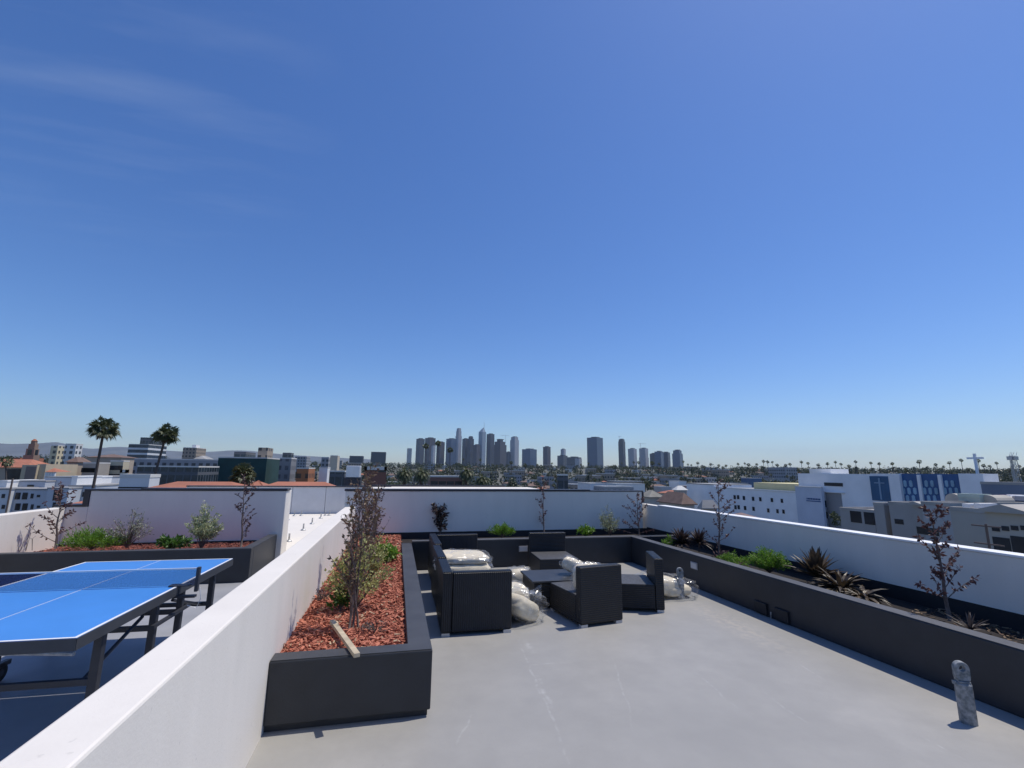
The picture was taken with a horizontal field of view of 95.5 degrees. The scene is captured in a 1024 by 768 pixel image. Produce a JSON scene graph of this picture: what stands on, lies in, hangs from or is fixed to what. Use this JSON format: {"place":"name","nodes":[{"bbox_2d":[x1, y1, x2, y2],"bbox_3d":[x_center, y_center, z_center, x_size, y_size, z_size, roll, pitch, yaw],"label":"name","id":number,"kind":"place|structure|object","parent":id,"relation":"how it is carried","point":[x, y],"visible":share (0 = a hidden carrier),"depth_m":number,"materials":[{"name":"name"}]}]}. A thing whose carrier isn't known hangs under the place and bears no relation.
{"place":"outdoors","nodes":[
{"label":"outdoors","id":0,"kind":"place"},
{"bbox_2d":[0,439,77,479],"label":"mission church","id":1,"kind":"structure","parent":0,"point":[30,464],"depth_m":154.73,"materials":[{"name":"orange paint"}]},
{"bbox_2d":[0,475,119,513],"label":"apartment building","id":2,"kind":"structure","parent":0,"point":[29,494],"depth_m":89.06,"materials":[{"name":"white paint"}]},
{"bbox_2d":[0,582,242,761],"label":"terrace floor","id":3,"kind":"structure","parent":0,"point":[26,716],"depth_m":4.33,"materials":[{"name":"concrete"}]},
{"bbox_2d":[0,508,64,552],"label":"parapet wall","id":4,"kind":"structure","parent":3,"relation":"on","point":[14,532],"depth_m":7.99,"materials":[{"name":"white paint"}]},
{"bbox_2d":[0,558,232,698],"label":"tennis table","id":5,"kind":"object","parent":3,"relation":"on","point":[66,611],"visible":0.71,"depth_m":3.88,"materials":[{"name":"blue paint"}]},
{"bbox_2d":[0,534,276,585],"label":"planter","id":6,"kind":"object","parent":3,"relation":"on","point":[250,560],"visible":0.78,"depth_m":7.60,"materials":[{"name":"grey paint"}]},
{"bbox_2d":[25,481,86,548],"bbox_3d":[-7.857,2.266,8.060,0.583,1.148,0.604,-4,-11,23],"label":"sapling","id":7,"kind":"object","parent":6,"relation":"in","point":[60,495],"visible":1,"depth_m":8.09,"materials":[{"name":"brown plant"}]},
{"bbox_2d":[57,525,130,549],"bbox_3d":[-7.192,2.641,8.060,1.058,0.436,0.904,3,-11,-13],"label":"shrub","id":8,"kind":"object","parent":6,"relation":"in","point":[96,538],"visible":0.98,"depth_m":7.94,"materials":[{"name":"green plant"}]},
{"bbox_2d":[103,508,154,547],"bbox_3d":[-6.767,2.543,8.243,0.753,0.702,0.596,3,-11,-13],"label":"shrub","id":9,"kind":"object","parent":6,"relation":"in","point":[130,534],"visible":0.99,"depth_m":8.21,"materials":[{"name":"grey plant"}]},
{"bbox_2d":[34,541,252,551],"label":"mulch","id":10,"kind":"object","parent":6,"relation":"on","point":[216,545],"visible":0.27,"depth_m":8.71,"materials":[{"name":"wood"}]},
{"bbox_2d":[154,533,193,548],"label":"shrub","id":11,"kind":"object","parent":6,"relation":"in","point":[164,541],"visible":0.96,"depth_m":8.12,"materials":[{"name":"green plant"}]},
{"bbox_2d":[184,500,223,547],"bbox_3d":[-5.412,2.479,8.206,0.601,0.846,0.550,8,-13,-35],"label":"shrub","id":12,"kind":"object","parent":6,"relation":"in","point":[202,531],"visible":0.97,"depth_m":8.15,"materials":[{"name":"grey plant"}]},
{"bbox_2d":[234,474,256,546],"bbox_3d":[-4.886,2.313,8.552,0.372,1.306,0.434,-4,-12,26],"label":"sapling","id":13,"kind":"object","parent":6,"relation":"in","point":[243,513],"visible":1,"depth_m":8.54,"materials":[{"name":"brown plant"}]},
{"bbox_2d":[53,488,291,557],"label":"back wall","id":14,"kind":"structure","parent":3,"relation":"on","point":[169,511],"depth_m":9.30,"materials":[{"name":"white paint"}]},
{"bbox_2d":[0,507,354,767],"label":"dividing wall","id":15,"kind":"structure","parent":3,"relation":"on","point":[191,694],"depth_m":2.23,"materials":[{"name":"white paint"}]},
{"bbox_2d":[0,442,370,463],"bbox_3d":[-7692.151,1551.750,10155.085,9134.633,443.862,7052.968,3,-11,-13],"label":"hills","id":16,"kind":"structure","parent":0,"point":[16,450],"depth_m":9497.00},
{"bbox_2d":[286,514,334,549],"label":"roof","id":17,"kind":"structure","parent":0,"point":[295,525],"depth_m":15.48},
{"bbox_2d":[186,485,390,513],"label":"roof parapet","id":18,"kind":"structure","parent":17,"relation":"on","point":[313,499],"depth_m":19.27,"materials":[{"name":"paint"}]},
{"bbox_2d":[371,485,536,488],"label":"raised roof","id":19,"kind":"structure","parent":17,"relation":"on","point":[449,486],"depth_m":20.57,"materials":[{"name":"metal"}]},
{"bbox_2d":[344,488,646,538],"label":"back wall","id":20,"kind":"structure","parent":17,"relation":"on","point":[409,514],"depth_m":10.80,"materials":[{"name":"white paint"}]},
{"bbox_2d":[0,0,1023,471],"label":"sky","id":21,"kind":"structure","parent":0,"point":[722,232],"materials":[{"name":"blue"}]},
{"bbox_2d":[245,562,1023,767],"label":"terrace floor","id":22,"kind":"structure","parent":0,"point":[697,678],"depth_m":3.71,"materials":[{"name":"concrete"}]},
{"bbox_2d":[263,539,431,731],"bbox_3d":[-2.004,2.870,6.755,1.165,0.486,6.940,3,-11,-13],"label":"planter","id":23,"kind":"object","parent":22,"relation":"on","point":[317,688],"visible":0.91,"depth_m":3.47,"materials":[{"name":"grey paint"}]},
{"bbox_2d":[280,534,406,652],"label":"mulch","id":24,"kind":"object","parent":23,"relation":"on","point":[344,619],"visible":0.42,"depth_m":4.46,"materials":[{"name":"wood"}]},
{"bbox_2d":[326,583,349,610],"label":"shrub","id":25,"kind":"object","parent":24,"relation":"on","point":[340,601],"visible":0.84,"depth_m":4.69,"materials":[{"name":"green plant"}]},
{"bbox_2d":[330,619,359,657],"bbox_3d":[-1.382,2.069,3.810,0.044,0.030,0.946,7,-13,-30],"label":"wooden stake","id":26,"kind":"object","parent":23,"relation":"on","point":[347,642],"visible":1,"depth_m":3.70,"materials":[{"name":"brown wood"}]},
{"bbox_2d":[327,472,379,628],"bbox_3d":[-1.464,1.523,4.324,0.476,1.406,0.402,3,-11,-13],"label":"sapling","id":27,"kind":"object","parent":23,"relation":"in","point":[353,584],"visible":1,"depth_m":4.30,"materials":[{"name":"brown plant"}]},
{"bbox_2d":[322,533,392,606],"bbox_3d":[-1.592,1.943,4.841,0.700,0.770,0.515,3,-11,-13],"label":"shrub","id":28,"kind":"object","parent":23,"relation":"on","point":[369,584],"visible":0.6,"depth_m":4.81,"materials":[{"name":"green plant"}]},
{"bbox_2d":[347,463,384,585],"bbox_3d":[-1.810,1.730,5.764,0.472,1.515,0.360,3,-11,-13],"label":"sapling","id":29,"kind":"object","parent":23,"relation":"in","point":[368,529],"visible":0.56,"depth_m":5.78,"materials":[{"name":"brown plant"}]},
{"bbox_2d":[354,533,395,582],"bbox_3d":[-1.754,2.187,5.796,0.612,0.634,0.488,3,-11,-13],"label":"shrub","id":30,"kind":"object","parent":23,"relation":"on","point":[376,563],"visible":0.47,"depth_m":5.77,"materials":[{"name":"green plant"}]},
{"bbox_2d":[361,481,388,542],"bbox_3d":[-2.096,2.115,7.140,0.449,1.252,0.335,3,-11,-13],"label":"sapling","id":31,"kind":"object","parent":23,"relation":"in","point":[380,491],"visible":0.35,"depth_m":7.14,"materials":[{"name":"brown plant"}]},
{"bbox_2d":[375,536,401,561],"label":"shrub","id":32,"kind":"object","parent":23,"relation":"on","point":[393,552],"visible":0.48,"depth_m":7.21,"materials":[{"name":"green plant"}]},
{"bbox_2d":[431,545,446,605],"bbox_3d":[-0.729,2.775,6.773,0.800,0.690,1.020,3,-11,-13],"label":"sofa unit","id":33,"kind":"object","parent":22,"relation":"on","point":[437,552],"visible":0.23,"depth_m":6.61,"materials":[{"name":"black wicker"}]},
{"bbox_2d":[433,550,490,571],"bbox_3d":[-0.700,2.565,6.666,0.876,0.368,0.724,3,-11,-13],"label":"bagged cushion","id":34,"kind":"object","parent":33,"relation":"on","point":[460,560],"visible":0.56,"depth_m":6.45,"materials":[{"name":"white plastic"}]},
{"bbox_2d":[428,533,477,578],"bbox_3d":[-0.949,2.999,7.996,0.880,0.690,1.220,3,-11,-13],"label":"sofa unit","id":35,"kind":"object","parent":22,"relation":"on","point":[468,541],"visible":0.28,"depth_m":8.50,"materials":[{"name":"black wicker"}]},
{"bbox_2d":[436,559,511,636],"bbox_3d":[-0.487,2.591,5.760,0.820,0.690,0.840,3,-11,-12],"label":"sofa unit","id":36,"kind":"object","parent":22,"relation":"on","point":[473,600],"visible":1,"depth_m":5.38,"materials":[{"name":"black wicker"}]},
{"bbox_2d":[512,593,538,621],"bbox_3d":[0.163,2.753,5.838,0.487,0.437,0.554,-9,-14,43],"label":"bagged cushion","id":37,"kind":"object","parent":22,"relation":"on","point":[524,608],"visible":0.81,"depth_m":5.69,"materials":[{"name":"white plastic"}]},
{"bbox_2d":[520,569,572,605],"bbox_3d":[0.560,2.942,6.703,0.740,0.368,0.710,3,-11,-12],"label":"coffee table","id":38,"kind":"object","parent":22,"relation":"on","point":[536,583],"visible":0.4,"depth_m":6.46,"materials":[{"name":"black wicker"}]},
{"bbox_2d":[529,532,578,569],"bbox_3d":[0.740,3.105,8.457,0.700,0.690,0.900,3,-11,-10],"label":"sofa unit","id":39,"kind":"object","parent":22,"relation":"on","point":[547,550],"visible":0.62,"depth_m":8.75,"materials":[{"name":"black wicker"}]},
{"bbox_2d":[550,563,622,627],"bbox_3d":[0.950,2.670,6.092,0.610,0.690,0.800,5,-11,-23],"label":"armchair","id":40,"kind":"object","parent":22,"relation":"on","point":[595,596],"visible":1,"depth_m":5.75,"materials":[{"name":"black wicker"}]},
{"bbox_2d":[621,551,664,612],"bbox_3d":[1.691,2.776,6.616,0.780,0.690,0.640,0,-11,5],"label":"sofa unit","id":41,"kind":"object","parent":22,"relation":"on","point":[642,592],"visible":0.72,"depth_m":6.29,"materials":[{"name":"black wicker"}]},
{"bbox_2d":[643,574,690,596],"bbox_3d":[2.329,3.039,7.084,0.956,0.352,0.646,3,-11,-13],"label":"bagged cushion","id":42,"kind":"object","parent":22,"relation":"on","point":[672,588],"visible":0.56,"depth_m":6.91,"materials":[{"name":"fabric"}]},
{"bbox_2d":[401,534,1023,717],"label":"planter","id":43,"kind":"object","parent":22,"relation":"on","point":[898,634],"visible":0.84,"depth_m":5.25,"materials":[{"name":"grey paint"}]},
{"bbox_2d":[431,502,448,533],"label":"shrub","id":44,"kind":"object","parent":43,"relation":"on","point":[438,514],"visible":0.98,"depth_m":10.38,"materials":[{"name":"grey plant"}]},
{"bbox_2d":[486,522,516,537],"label":"shrub","id":45,"kind":"object","parent":43,"relation":"on","point":[504,529],"visible":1,"depth_m":10.12,"materials":[{"name":"green plant"}]},
{"bbox_2d":[599,505,619,535],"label":"shrub","id":46,"kind":"object","parent":43,"relation":"on","point":[606,524],"visible":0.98,"depth_m":10.63,"materials":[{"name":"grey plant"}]},
{"bbox_2d":[618,492,653,534],"bbox_3d":[2.861,2.906,10.363,0.868,1.030,0.650,-7,-13,37],"label":"sapling","id":47,"kind":"object","parent":43,"relation":"in","point":[638,508],"visible":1,"depth_m":10.40,"materials":[{"name":"brown plant"}]},
{"bbox_2d":[667,527,696,548],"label":"rosette plant","id":48,"kind":"object","parent":43,"relation":"on","point":[681,536],"visible":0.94,"depth_m":8.74,"materials":[{"name":"purple plant"}]},
{"bbox_2d":[685,528,713,551],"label":"rosette plant","id":49,"kind":"object","parent":43,"relation":"on","point":[698,538],"visible":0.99,"depth_m":8.62,"materials":[{"name":"purple plant"}]},
{"bbox_2d":[703,479,735,552],"bbox_3d":[3.614,2.333,8.078,0.586,1.345,0.419,9,-13,-37],"label":"sapling","id":50,"kind":"object","parent":43,"relation":"in","point":[718,519],"visible":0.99,"depth_m":8.14,"materials":[{"name":"brown plant"}]},
{"bbox_2d":[716,550,749,566],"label":"shrub","id":51,"kind":"object","parent":43,"relation":"on","point":[732,558],"visible":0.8,"depth_m":7.29,"materials":[{"name":"green plant"}]},
{"bbox_2d":[747,545,791,572],"bbox_3d":[3.815,2.614,6.937,0.644,0.388,0.529,3,-11,-13],"label":"shrub","id":52,"kind":"object","parent":43,"relation":"in","point":[767,561],"visible":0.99,"depth_m":6.86,"materials":[{"name":"green plant"}]},
{"bbox_2d":[786,546,844,581],"bbox_3d":[4.233,2.475,6.415,0.770,0.485,0.723,3,-11,-13],"label":"strap leaf plant","id":53,"kind":"object","parent":43,"relation":"in","point":[814,560],"visible":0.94,"depth_m":6.37,"materials":[{"name":"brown plant"}]},
{"bbox_2d":[809,566,870,592],"bbox_3d":[4.189,2.576,5.909,0.705,0.461,0.761,3,-11,-13],"label":"strap leaf plant","id":54,"kind":"object","parent":43,"relation":"in","point":[845,581],"visible":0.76,"depth_m":5.90,"materials":[{"name":"plant"}]},
{"bbox_2d":[832,585,890,605],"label":"strap leaf plant","id":55,"kind":"object","parent":43,"relation":"in","point":[864,595],"visible":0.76,"depth_m":5.55,"materials":[{"name":"plant"}]},
{"bbox_2d":[912,503,978,620],"bbox_3d":[4.478,1.832,4.835,0.658,1.170,0.247,3,-11,-13],"label":"sapling","id":56,"kind":"object","parent":43,"relation":"in","point":[941,572],"visible":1,"depth_m":4.83,"materials":[{"name":"brown plant"}]},
{"bbox_2d":[948,611,986,630],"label":"weed","id":57,"kind":"object","parent":43,"relation":"on","point":[971,625],"visible":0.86,"depth_m":4.44,"materials":[{"name":"grey plant"}]},
{"bbox_2d":[912,608,1023,642],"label":"mulch","id":58,"kind":"object","parent":43,"relation":"on","point":[989,628],"visible":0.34,"depth_m":4.70,"materials":[{"name":"brown plant"}]},
{"bbox_2d":[642,504,1023,631],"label":"parapet wall","id":59,"kind":"structure","parent":22,"relation":"on","point":[895,567],"depth_m":5.95,"materials":[{"name":"white paint"}]},
{"bbox_2d":[952,660,978,726],"bbox_3d":[3.479,2.368,3.581,0.108,0.432,0.108,7,-12,-30],"label":"anchor bollard","id":60,"kind":"object","parent":22,"relation":"on","point":[965,700],"visible":1,"depth_m":3.55,"materials":[{"name":"metal"}]},
{"bbox_2d":[310,466,1023,490],"bbox_3d":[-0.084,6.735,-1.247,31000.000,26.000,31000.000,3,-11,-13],"label":"ground","id":61,"kind":"structure","parent":0,"point":[526,477],"depth_m":835.20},
{"bbox_2d":[48,445,64,463],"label":"building","id":62,"kind":"structure","parent":61,"relation":"on","point":[56,454],"depth_m":272.32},
{"bbox_2d":[62,443,82,463],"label":"building","id":63,"kind":"structure","parent":61,"relation":"on","point":[71,451],"depth_m":286.50,"materials":[{"name":"paint"}]},
{"bbox_2d":[81,462,110,475],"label":"building","id":64,"kind":"structure","parent":61,"relation":"on","point":[88,468],"depth_m":170.99,"materials":[{"name":"beige concrete"}]},
{"bbox_2d":[85,415,121,488],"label":"fan palm","id":65,"kind":"object","parent":61,"relation":"on","point":[98,429],"visible":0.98,"depth_m":62.94,"materials":[{"name":"green plant"}]},
{"bbox_2d":[86,454,134,473],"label":"building","id":66,"kind":"structure","parent":61,"relation":"on","point":[105,458],"depth_m":253.74,"materials":[{"name":"brown"}]},
{"bbox_2d":[109,460,129,475],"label":"building","id":67,"kind":"structure","parent":61,"relation":"on","point":[116,466],"depth_m":181.10,"materials":[{"name":"beige concrete"}]},
{"bbox_2d":[118,474,160,487],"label":"building","id":68,"kind":"structure","parent":61,"relation":"on","point":[138,480],"depth_m":63.46,"materials":[{"name":"paint"}]},
{"bbox_2d":[127,437,166,458],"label":"building","id":69,"kind":"structure","parent":61,"relation":"on","point":[145,448],"depth_m":363.17,"materials":[{"name":"white glass"}]},
{"bbox_2d":[150,423,179,473],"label":"fan palm","id":70,"kind":"object","parent":61,"relation":"on","point":[169,433],"visible":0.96,"depth_m":69.03,"materials":[{"name":"green plant"}]},
{"bbox_2d":[132,458,217,473],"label":"building","id":71,"kind":"structure","parent":61,"relation":"on","point":[178,462],"depth_m":216.17,"materials":[{"name":"concrete"}]},
{"bbox_2d":[137,465,218,484],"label":"building","id":72,"kind":"structure","parent":61,"relation":"on","point":[170,474],"depth_m":146.99,"materials":[{"name":"grey concrete"}]},
{"bbox_2d":[182,445,205,458],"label":"building","id":73,"kind":"structure","parent":61,"relation":"on","point":[194,451],"depth_m":454.88,"materials":[{"name":"concrete"}]},
{"bbox_2d":[75,481,335,502],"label":"tiled roof building","id":74,"kind":"structure","parent":61,"relation":"on","point":[180,484],"depth_m":27.20,"materials":[{"name":"tile"}]},
{"bbox_2d":[227,462,256,484],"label":"tree","id":75,"kind":"object","parent":61,"relation":"on","point":[246,470],"visible":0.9,"depth_m":29.93,"materials":[{"name":"green plant"}]},
{"bbox_2d":[217,447,279,483],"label":"building","id":76,"kind":"structure","parent":61,"relation":"on","point":[264,464],"depth_m":179.46,"materials":[{"name":"teal glass"}]},
{"bbox_2d":[278,453,296,481],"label":"building","id":77,"kind":"structure","parent":61,"relation":"on","point":[287,467],"depth_m":179.99,"materials":[{"name":"concrete"}]},
{"bbox_2d":[296,467,314,481],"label":"building","id":78,"kind":"structure","parent":61,"relation":"on","point":[305,474],"depth_m":169.00,"materials":[{"name":"paint"}]},
{"bbox_2d":[329,470,345,485],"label":"building","id":79,"kind":"structure","parent":61,"relation":"on","point":[336,477],"depth_m":148.18,"materials":[{"name":"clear glass"}]},
{"bbox_2d":[344,466,361,485],"bbox_3d":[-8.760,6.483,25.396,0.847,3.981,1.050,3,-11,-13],"label":"building","id":80,"kind":"structure","parent":61,"relation":"on","point":[353,474],"depth_m":25.21,"materials":[{"name":"silver metal"}]},
{"bbox_2d":[364,467,386,485],"bbox_3d":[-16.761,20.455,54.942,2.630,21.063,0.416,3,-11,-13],"label":"building","id":81,"kind":"structure","parent":61,"relation":"on","point":[380,477],"depth_m":56.64,"materials":[{"name":"red brick"}]},
{"bbox_2d":[415,438,424,464],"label":"tower","id":82,"kind":"structure","parent":61,"relation":"on","point":[419,456],"depth_m":4261.64,"materials":[{"name":"stone"}]},
{"bbox_2d":[428,475,461,484],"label":"building","id":83,"kind":"structure","parent":61,"relation":"on","point":[444,480],"depth_m":146.34,"materials":[{"name":"grey glass"}]},
{"bbox_2d":[445,438,456,465],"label":"tower","id":84,"kind":"structure","parent":61,"relation":"on","point":[451,456],"depth_m":4325.07,"materials":[{"name":"glass"}]},
{"bbox_2d":[478,427,485,467],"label":"tower","id":85,"kind":"structure","parent":61,"relation":"on","point":[482,439],"depth_m":4357.90,"materials":[{"name":"silver metal"}]},
{"bbox_2d":[486,433,494,466],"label":"tower","id":86,"kind":"structure","parent":61,"relation":"on","point":[490,450],"depth_m":4418.88,"materials":[{"name":"stone"}]},
{"bbox_2d":[494,439,506,467],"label":"tower","id":87,"kind":"structure","parent":61,"relation":"on","point":[500,448],"depth_m":4501.44,"materials":[{"name":"stone"}]},
{"bbox_2d":[0,456,1023,490],"bbox_3d":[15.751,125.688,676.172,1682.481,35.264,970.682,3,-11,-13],"label":"street trees","id":88,"kind":"object","parent":61,"relation":"on","point":[733,470],"visible":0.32,"depth_m":733.05,"materials":[{"name":"green plant"}]},
{"bbox_2d":[8,454,1017,471],"bbox_3d":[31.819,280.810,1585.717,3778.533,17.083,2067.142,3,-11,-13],"label":"woodland","id":89,"kind":"object","parent":61,"relation":"on","point":[932,470],"visible":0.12,"depth_m":1190.67,"materials":[{"name":"green plant"}]},
{"bbox_2d":[510,436,518,466],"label":"tower","id":90,"kind":"structure","parent":61,"relation":"on","point":[514,449],"depth_m":4408.79,"materials":[{"name":"stone"}]},
{"bbox_2d":[522,448,536,467],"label":"tower","id":91,"kind":"structure","parent":61,"relation":"on","point":[529,456],"depth_m":3868.90,"materials":[{"name":"stone"}]},
{"bbox_2d":[587,437,603,467],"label":"tower","id":92,"kind":"structure","parent":61,"relation":"on","point":[594,451],"depth_m":3482.02,"materials":[{"name":"glass"}]},
{"bbox_2d":[656,491,697,508],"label":"building","id":93,"kind":"structure","parent":61,"relation":"on","point":[677,499],"depth_m":106.58,"materials":[{"name":"brown"}]},
{"bbox_2d":[686,483,751,509],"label":"school wing","id":94,"kind":"structure","parent":61,"relation":"on","point":[697,493],"depth_m":164.30,"materials":[{"name":"paint"}]},
{"bbox_2d":[714,482,798,522],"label":"building","id":95,"kind":"structure","parent":61,"relation":"on","point":[772,501],"depth_m":136.66,"materials":[{"name":"paint"}]},
{"bbox_2d":[768,467,797,480],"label":"building","id":96,"kind":"structure","parent":61,"relation":"on","point":[779,472],"depth_m":497.87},
{"bbox_2d":[794,486,826,526],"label":"sign block","id":97,"kind":"structure","parent":61,"relation":"on","point":[810,502],"depth_m":118.88,"materials":[{"name":"paint"}]},
{"bbox_2d":[839,507,876,533],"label":"building","id":98,"kind":"structure","parent":61,"relation":"on","point":[861,519],"depth_m":80.63,"materials":[{"name":"paint"}]},
{"bbox_2d":[873,502,892,535],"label":"building","id":99,"kind":"structure","parent":61,"relation":"on","point":[882,518],"depth_m":70.66,"materials":[{"name":"paint"}]},
{"bbox_2d":[798,469,998,528],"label":"building","id":100,"kind":"structure","parent":61,"relation":"on","point":[843,488],"depth_m":103.58,"materials":[{"name":"paint"}]},
{"bbox_2d":[888,501,916,538],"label":"building","id":101,"kind":"structure","parent":61,"relation":"on","point":[902,519],"depth_m":67.91,"materials":[{"name":"grey concrete"}]},
{"bbox_2d":[905,501,925,539],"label":"building","id":102,"kind":"structure","parent":61,"relation":"on","point":[917,511],"depth_m":64.07,"materials":[{"name":"paint"}]},
{"bbox_2d":[916,501,1023,543],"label":"building","id":103,"kind":"structure","parent":61,"relation":"on","point":[931,505],"depth_m":60.20,"materials":[{"name":"paint"}]},
{"bbox_2d":[949,503,996,548],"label":"building","id":104,"kind":"structure","parent":61,"relation":"on","point":[964,516],"depth_m":50.17,"materials":[{"name":"paint"}]},
{"bbox_2d":[957,493,991,502],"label":"building","id":105,"kind":"structure","parent":61,"relation":"on","point":[973,498],"depth_m":63.16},
{"bbox_2d":[974,504,1023,553],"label":"building","id":106,"kind":"structure","parent":61,"relation":"on","point":[1009,520],"depth_m":42.17,"materials":[{"name":"paint"}]},
{"bbox_2d":[992,536,1011,551],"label":"window","id":107,"kind":"structure","parent":106,"relation":"in","point":[996,540],"depth_m":42.37,"materials":[{"name":"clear glass"}]},
{"bbox_2d":[984,495,1014,502],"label":"vaulted building","id":108,"kind":"structure","parent":61,"relation":"on","point":[996,498],"depth_m":61.74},
{"bbox_2d":[980,482,1023,494],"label":"building","id":109,"kind":"structure","parent":61,"relation":"on","point":[1002,488],"depth_m":82.89,"materials":[{"name":"glass"}]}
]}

